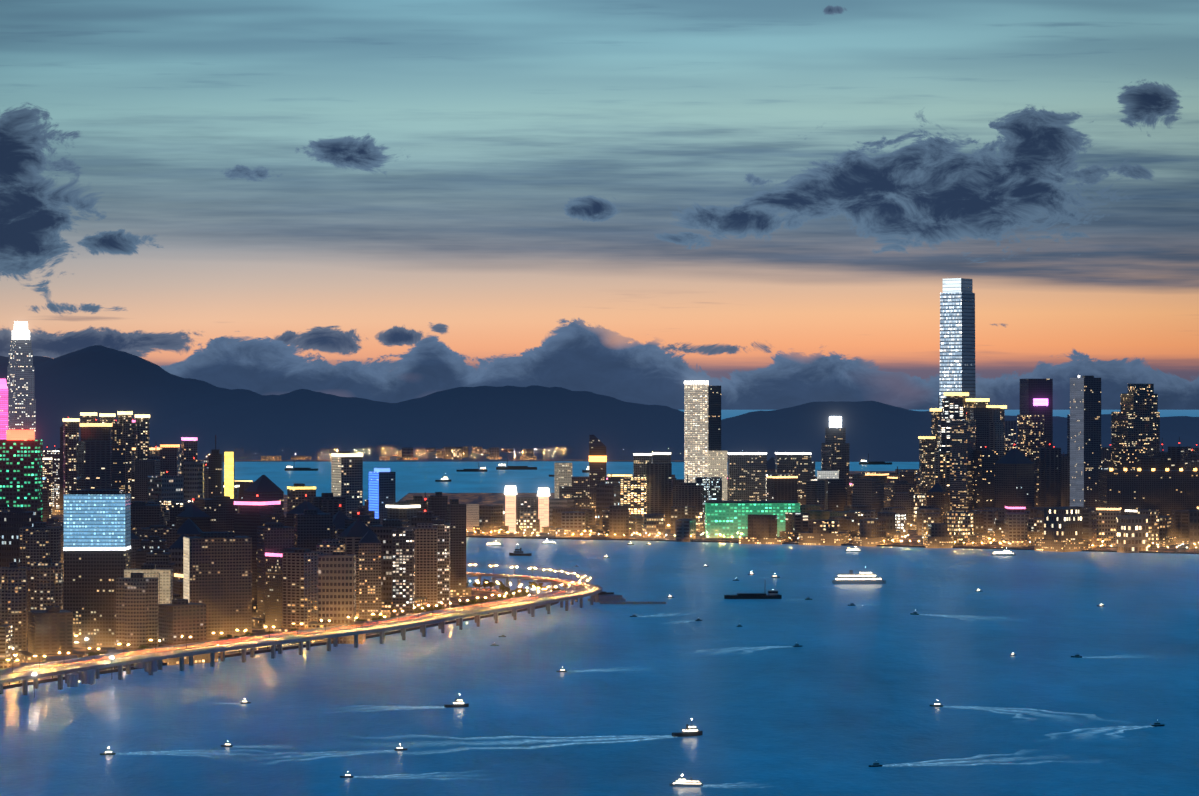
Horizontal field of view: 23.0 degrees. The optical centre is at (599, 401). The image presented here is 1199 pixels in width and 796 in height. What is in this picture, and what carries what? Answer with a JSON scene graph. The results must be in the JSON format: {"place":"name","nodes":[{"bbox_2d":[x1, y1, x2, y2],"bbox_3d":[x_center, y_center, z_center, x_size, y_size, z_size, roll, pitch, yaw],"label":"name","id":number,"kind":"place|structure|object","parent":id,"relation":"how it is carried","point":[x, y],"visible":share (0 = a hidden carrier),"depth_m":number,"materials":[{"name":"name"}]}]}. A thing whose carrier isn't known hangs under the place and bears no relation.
{"place":"outdoors","nodes":[
{"label":"outdoors","id":0,"kind":"place"},
{"bbox_2d":[3,495,558,688],"bbox_3d":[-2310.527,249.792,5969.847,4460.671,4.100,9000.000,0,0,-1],"label":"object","id":1,"kind":"structure","parent":0,"point":[455,601],"depth_m":3190.32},
{"bbox_2d":[0,379,7,439],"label":"skyscraper","id":2,"kind":"structure","parent":1,"relation":"on","point":[3,407],"depth_m":5775.31,"materials":[{"name":"glass"}]},
{"bbox_2d":[0,430,42,519],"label":"high-rise building","id":3,"kind":"structure","parent":1,"relation":"on","point":[21,468],"depth_m":4962.20,"materials":[{"name":"black glass"}]},
{"bbox_2d":[7,321,35,439],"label":"skyscraper","id":4,"kind":"structure","parent":1,"relation":"on","point":[21,399],"depth_m":5969.71,"materials":[{"name":"grey glass"}]},
{"bbox_2d":[12,638,156,686],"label":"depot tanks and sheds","id":5,"kind":"object","parent":1,"relation":"on","point":[85,677],"visible":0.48,"depth_m":2663.41,"materials":[{"name":"metal"}]},
{"bbox_2d":[63,490,130,646],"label":"building","id":6,"kind":"structure","parent":1,"relation":"on","point":[97,543],"depth_m":2974.39,"materials":[{"name":"blue glass"}]},
{"bbox_2d":[63,411,149,521],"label":"high-rise buildings","id":7,"kind":"structure","parent":1,"relation":"on","point":[70,432],"depth_m":5528.32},
{"bbox_2d":[124,564,172,603],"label":"building","id":8,"kind":"structure","parent":1,"relation":"on","point":[165,585],"depth_m":2945.07,"materials":[{"name":"beige concrete"}]},
{"bbox_2d":[0,496,379,658],"bbox_3d":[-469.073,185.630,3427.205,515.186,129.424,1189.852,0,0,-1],"label":"city buildings","id":9,"kind":"structure","parent":1,"relation":"on","point":[40,550],"depth_m":3274.39,"materials":[{"name":"black concrete"}]},
{"bbox_2d":[160,435,234,498],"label":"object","id":10,"kind":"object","parent":1,"relation":"on","point":[170,458],"visible":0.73,"depth_m":5274.45,"materials":[{"name":"black concrete"}]},
{"bbox_2d":[183,532,251,640],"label":"beige office","id":11,"kind":"structure","parent":1,"relation":"on","point":[217,573],"depth_m":3038.67,"materials":[{"name":"brown concrete"}]},
{"bbox_2d":[0,417,449,668],"bbox_3d":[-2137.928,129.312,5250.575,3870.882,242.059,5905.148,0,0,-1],"label":"city buildings","id":12,"kind":"structure","parent":1,"relation":"on","point":[399,560],"depth_m":3335.42,"materials":[{"name":"brown concrete"}]},
{"bbox_2d":[244,475,283,514],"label":"building","id":13,"kind":"structure","parent":1,"relation":"on","point":[265,487],"depth_m":4181.49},
{"bbox_2d":[19,579,560,682],"bbox_3d":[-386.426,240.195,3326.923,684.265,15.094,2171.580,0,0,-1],"label":"trees","id":14,"kind":"object","parent":1,"relation":"on","point":[519,592],"visible":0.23,"depth_m":3532.93,"materials":[{"name":"brown plant"}]},
{"bbox_2d":[287,451,362,518],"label":"high-rise buildings","id":15,"kind":"structure","parent":1,"relation":"on","point":[347,475],"depth_m":4577.37,"materials":[{"name":"black concrete"}]},
{"bbox_2d":[369,468,395,524],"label":"high-rise building","id":16,"kind":"structure","parent":1,"relation":"on","point":[382,488],"depth_m":4682.85,"materials":[{"name":"blue glass"}]},
{"bbox_2d":[387,492,470,596],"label":"high-rise buildings","id":17,"kind":"structure","parent":1,"relation":"on","point":[453,513],"depth_m":3748.27,"materials":[{"name":"brown concrete"}]},
{"bbox_2d":[9,448,1198,684],"bbox_3d":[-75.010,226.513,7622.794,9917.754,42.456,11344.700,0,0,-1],"label":"street lamps","id":18,"kind":"object","parent":1,"relation":"on","point":[723,536],"visible":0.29,"depth_m":5022.51,"materials":[{"name":"yellow metal"}]},
{"bbox_2d":[0,345,723,458],"bbox_3d":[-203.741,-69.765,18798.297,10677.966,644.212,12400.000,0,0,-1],"label":"mountain","id":19,"kind":"structure","parent":0,"point":[539,420],"depth_m":16179.52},
{"bbox_2d":[200,459,727,461],"bbox_3d":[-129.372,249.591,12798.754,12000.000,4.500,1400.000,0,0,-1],"label":"shore","id":20,"kind":"structure","parent":0,"point":[510,460],"depth_m":12367.21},
{"bbox_2d":[261,447,535,460],"bbox_3d":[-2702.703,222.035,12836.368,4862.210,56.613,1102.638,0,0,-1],"label":"distant buildings","id":21,"kind":"structure","parent":20,"relation":"on","point":[453,453],"depth_m":12522.78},
{"bbox_2d":[0,410,1198,795],"bbox_3d":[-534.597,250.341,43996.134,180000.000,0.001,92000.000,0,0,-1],"label":"water","id":22,"kind":"structure","parent":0,"point":[842,698],"depth_m":2555.39,"materials":[{"name":"blue liquid"}]},
{"bbox_2d":[100,747,115,754],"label":"boat","id":23,"kind":"object","parent":22,"relation":"on","point":[109,752],"visible":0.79,"depth_m":2089.40,"materials":[{"name":"grey"}]},
{"bbox_2d":[221,743,232,746],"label":"boat","id":24,"kind":"object","parent":22,"relation":"on","point":[227,745],"visible":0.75,"depth_m":2139.03,"materials":[{"name":"grey"}]},
{"bbox_2d":[0,572,601,694],"bbox_3d":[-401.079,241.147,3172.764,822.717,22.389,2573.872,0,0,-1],"label":"elevated highway","id":25,"kind":"structure","parent":22,"relation":"on","point":[15,674],"depth_m":2935.46,"materials":[{"name":"orange concrete"}]},
{"bbox_2d":[4,582,589,677],"bbox_3d":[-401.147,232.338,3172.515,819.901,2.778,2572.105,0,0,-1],"label":"highway lane markings","id":26,"kind":"object","parent":25,"relation":"on","point":[314,631],"visible":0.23,"depth_m":3010.89,"materials":[{"name":"white paint"}]},
{"bbox_2d":[8,564,586,660],"bbox_3d":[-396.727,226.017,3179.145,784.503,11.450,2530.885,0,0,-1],"label":"street lights","id":27,"kind":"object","parent":25,"relation":"on","point":[373,613],"depth_m":3108.57,"materials":[{"name":"grey metal"}]},
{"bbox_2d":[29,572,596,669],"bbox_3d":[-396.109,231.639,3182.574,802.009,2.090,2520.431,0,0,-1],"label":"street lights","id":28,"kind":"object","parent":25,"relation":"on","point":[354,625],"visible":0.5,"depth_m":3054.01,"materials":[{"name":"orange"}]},
{"bbox_2d":[285,466,317,470],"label":"ship","id":29,"kind":"object","parent":22,"relation":"on","point":[288,468],"visible":0.88,"depth_m":10662.45,"materials":[{"name":"grey metal"}]},
{"bbox_2d":[340,771,352,777],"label":"boat","id":30,"kind":"object","parent":22,"relation":"on","point":[347,776],"visible":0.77,"depth_m":1962.98,"materials":[{"name":"grey"}]},
{"bbox_2d":[394,744,406,750],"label":"boat","id":31,"kind":"object","parent":22,"relation":"on","point":[399,749],"visible":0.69,"depth_m":2115.41,"materials":[{"name":"grey"}]},
{"bbox_2d":[435,473,450,481],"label":"ship","id":32,"kind":"object","parent":22,"relation":"on","point":[445,479],"visible":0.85,"depth_m":9206.60,"materials":[{"name":"grey metal"}]},
{"bbox_2d":[444,694,468,707],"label":"tug boat","id":33,"kind":"object","parent":22,"relation":"on","point":[457,703],"visible":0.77,"depth_m":2414.32,"materials":[{"name":"grey"}]},
{"bbox_2d":[456,467,486,471],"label":"ship","id":34,"kind":"object","parent":22,"relation":"on","point":[483,469],"visible":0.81,"depth_m":10518.78,"materials":[{"name":"grey metal"}]},
{"bbox_2d":[485,541,502,545],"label":"ferry boat","id":35,"kind":"object","parent":22,"relation":"on","point":[493,544],"visible":0.83,"depth_m":5116.09,"materials":[{"name":"grey metal"}]},
{"bbox_2d":[496,456,536,469],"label":"ship","id":36,"kind":"object","parent":22,"relation":"on","point":[501,466],"visible":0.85,"depth_m":10826.21,"materials":[{"name":"grey"}]},
{"bbox_2d":[509,544,531,555],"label":"tug boat","id":37,"kind":"object","parent":22,"relation":"on","point":[518,552],"visible":0.9,"depth_m":4783.28,"materials":[{"name":"grey"}]},
{"bbox_2d":[541,540,555,543],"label":"ferry boat","id":38,"kind":"object","parent":22,"relation":"on","point":[548,542],"visible":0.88,"depth_m":5189.77,"materials":[{"name":"grey"}]},
{"bbox_2d":[582,466,588,472],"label":"ship","id":39,"kind":"object","parent":22,"relation":"on","point":[586,470],"visible":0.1,"depth_m":10379.42,"materials":[{"name":"grey"}]},
{"bbox_2d":[598,591,613,594],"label":"boat","id":40,"kind":"object","parent":22,"relation":"on","point":[603,593],"visible":0.21,"depth_m":3818.03,"materials":[{"name":"grey"}]},
{"bbox_2d":[588,594,665,603],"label":"breakwater","id":41,"kind":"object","parent":22,"relation":"on","point":[609,599],"depth_m":3684.74,"materials":[{"name":"grey concrete"}]},
{"bbox_2d":[117,577,1155,787],"bbox_3d":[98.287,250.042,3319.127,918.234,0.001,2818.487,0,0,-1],"label":"boat wakes","id":42,"kind":"object","parent":22,"relation":"on","point":[630,737],"visible":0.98,"depth_m":2163.12,"materials":[{"name":"white liquid"}]},
{"bbox_2d":[669,774,702,786],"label":"ferry boat","id":43,"kind":"object","parent":22,"relation":"on","point":[684,782],"visible":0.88,"depth_m":1918.75,"materials":[{"name":"grey metal"}]},
{"bbox_2d":[672,719,702,736],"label":"tug boat","id":44,"kind":"object","parent":22,"relation":"on","point":[690,730],"visible":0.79,"depth_m":2206.91,"materials":[{"name":"grey metal"}]},
{"bbox_2d":[724,590,781,598],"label":"cargo ship","id":45,"kind":"object","parent":22,"relation":"on","point":[773,594],"visible":0.88,"depth_m":3739.00,"materials":[{"name":"grey metal"}]},
{"bbox_2d":[845,546,861,551],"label":"ferry boat","id":46,"kind":"object","parent":22,"relation":"on","point":[855,549],"visible":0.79,"depth_m":4919.23,"materials":[{"name":"grey"}]},
{"bbox_2d":[832,570,885,583],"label":"ferry","id":47,"kind":"object","parent":22,"relation":"on","point":[867,577],"visible":0.88,"depth_m":4049.43,"materials":[{"name":"grey"}]},
{"bbox_2d":[859,453,891,464],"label":"ship","id":48,"kind":"object","parent":22,"relation":"on","point":[863,462],"visible":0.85,"depth_m":11708.31,"materials":[{"name":"grey metal"}]},
{"bbox_2d":[869,763,882,766],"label":"boat","id":49,"kind":"object","parent":22,"relation":"on","point":[875,765],"visible":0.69,"depth_m":2021.58,"materials":[{"name":"grey"}]},
{"bbox_2d":[930,700,942,706],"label":"boat","id":50,"kind":"object","parent":22,"relation":"on","point":[936,705],"visible":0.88,"depth_m":2419.66,"materials":[{"name":"grey"}]},
{"bbox_2d":[991,549,1015,555],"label":"ferry boat","id":51,"kind":"object","parent":22,"relation":"on","point":[1003,553],"visible":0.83,"depth_m":4793.37,"materials":[{"name":"grey"}]},
{"bbox_2d":[1151,722,1164,726],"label":"boat","id":52,"kind":"object","parent":22,"relation":"on","point":[1156,724],"visible":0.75,"depth_m":2273.28,"materials":[{"name":"grey"}]},
{"bbox_2d":[0,0,1198,409],"label":"sky","id":53,"kind":"structure","parent":0,"point":[771,204],"materials":[{"name":"blue"}]},
{"bbox_2d":[197,401,1198,461],"bbox_3d":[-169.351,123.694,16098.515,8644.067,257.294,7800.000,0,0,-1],"label":"hill ridge","id":54,"kind":"structure","parent":0,"point":[877,431],"depth_m":14271.95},
{"bbox_2d":[399,471,1198,553],"bbox_3d":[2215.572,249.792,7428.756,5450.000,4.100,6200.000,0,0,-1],"label":"waterfront","id":55,"kind":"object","parent":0,"point":[911,538],"visible":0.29,"depth_m":5373.46,"materials":[{"name":"brown concrete"}]},
{"bbox_2d":[466,486,549,531],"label":"buildings","id":56,"kind":"structure","parent":55,"relation":"on","point":[472,510],"depth_m":5588.48,"materials":[{"name":"beige concrete"}]},
{"bbox_2d":[554,416,848,508],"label":"buildings","id":57,"kind":"structure","parent":55,"relation":"on","point":[747,472],"depth_m":6144.41,"materials":[{"name":"grey concrete"}]},
{"bbox_2d":[684,381,726,500],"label":"tower","id":58,"kind":"structure","parent":55,"relation":"on","point":[705,455],"depth_m":5983.49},
{"bbox_2d":[705,501,799,537],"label":"building","id":59,"kind":"structure","parent":55,"relation":"on","point":[727,519],"depth_m":5353.47,"materials":[{"name":"green glass"}]},
{"bbox_2d":[363,396,1198,552],"bbox_3d":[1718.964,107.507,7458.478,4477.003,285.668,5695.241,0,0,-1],"label":"city buildings","id":60,"kind":"structure","parent":55,"relation":"on","point":[983,489],"depth_m":5684.65,"materials":[{"name":"black concrete"}]},
{"bbox_2d":[939,278,975,409],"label":"skyscraper","id":61,"kind":"structure","parent":55,"relation":"on","point":[957,334],"depth_m":6589.98,"materials":[{"name":"grey glass"}]},
{"bbox_2d":[918,392,1006,505],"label":"skyscraper","id":62,"kind":"structure","parent":55,"relation":"on","point":[928,446],"depth_m":6193.35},
{"bbox_2d":[1017,379,1052,506],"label":"skyscraper","id":63,"kind":"structure","parent":55,"relation":"on","point":[1034,425],"depth_m":6281.11,"materials":[{"name":"black glass"}]},
{"bbox_2d":[1070,375,1159,506],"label":"skyscrapers","id":64,"kind":"structure","parent":55,"relation":"on","point":[1135,421],"depth_m":5760.48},
{"bbox_2d":[1099,468,1198,515],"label":"block","id":65,"kind":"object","parent":55,"relation":"on","point":[1165,492],"visible":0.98,"depth_m":5320.75,"materials":[{"name":"black concrete"}]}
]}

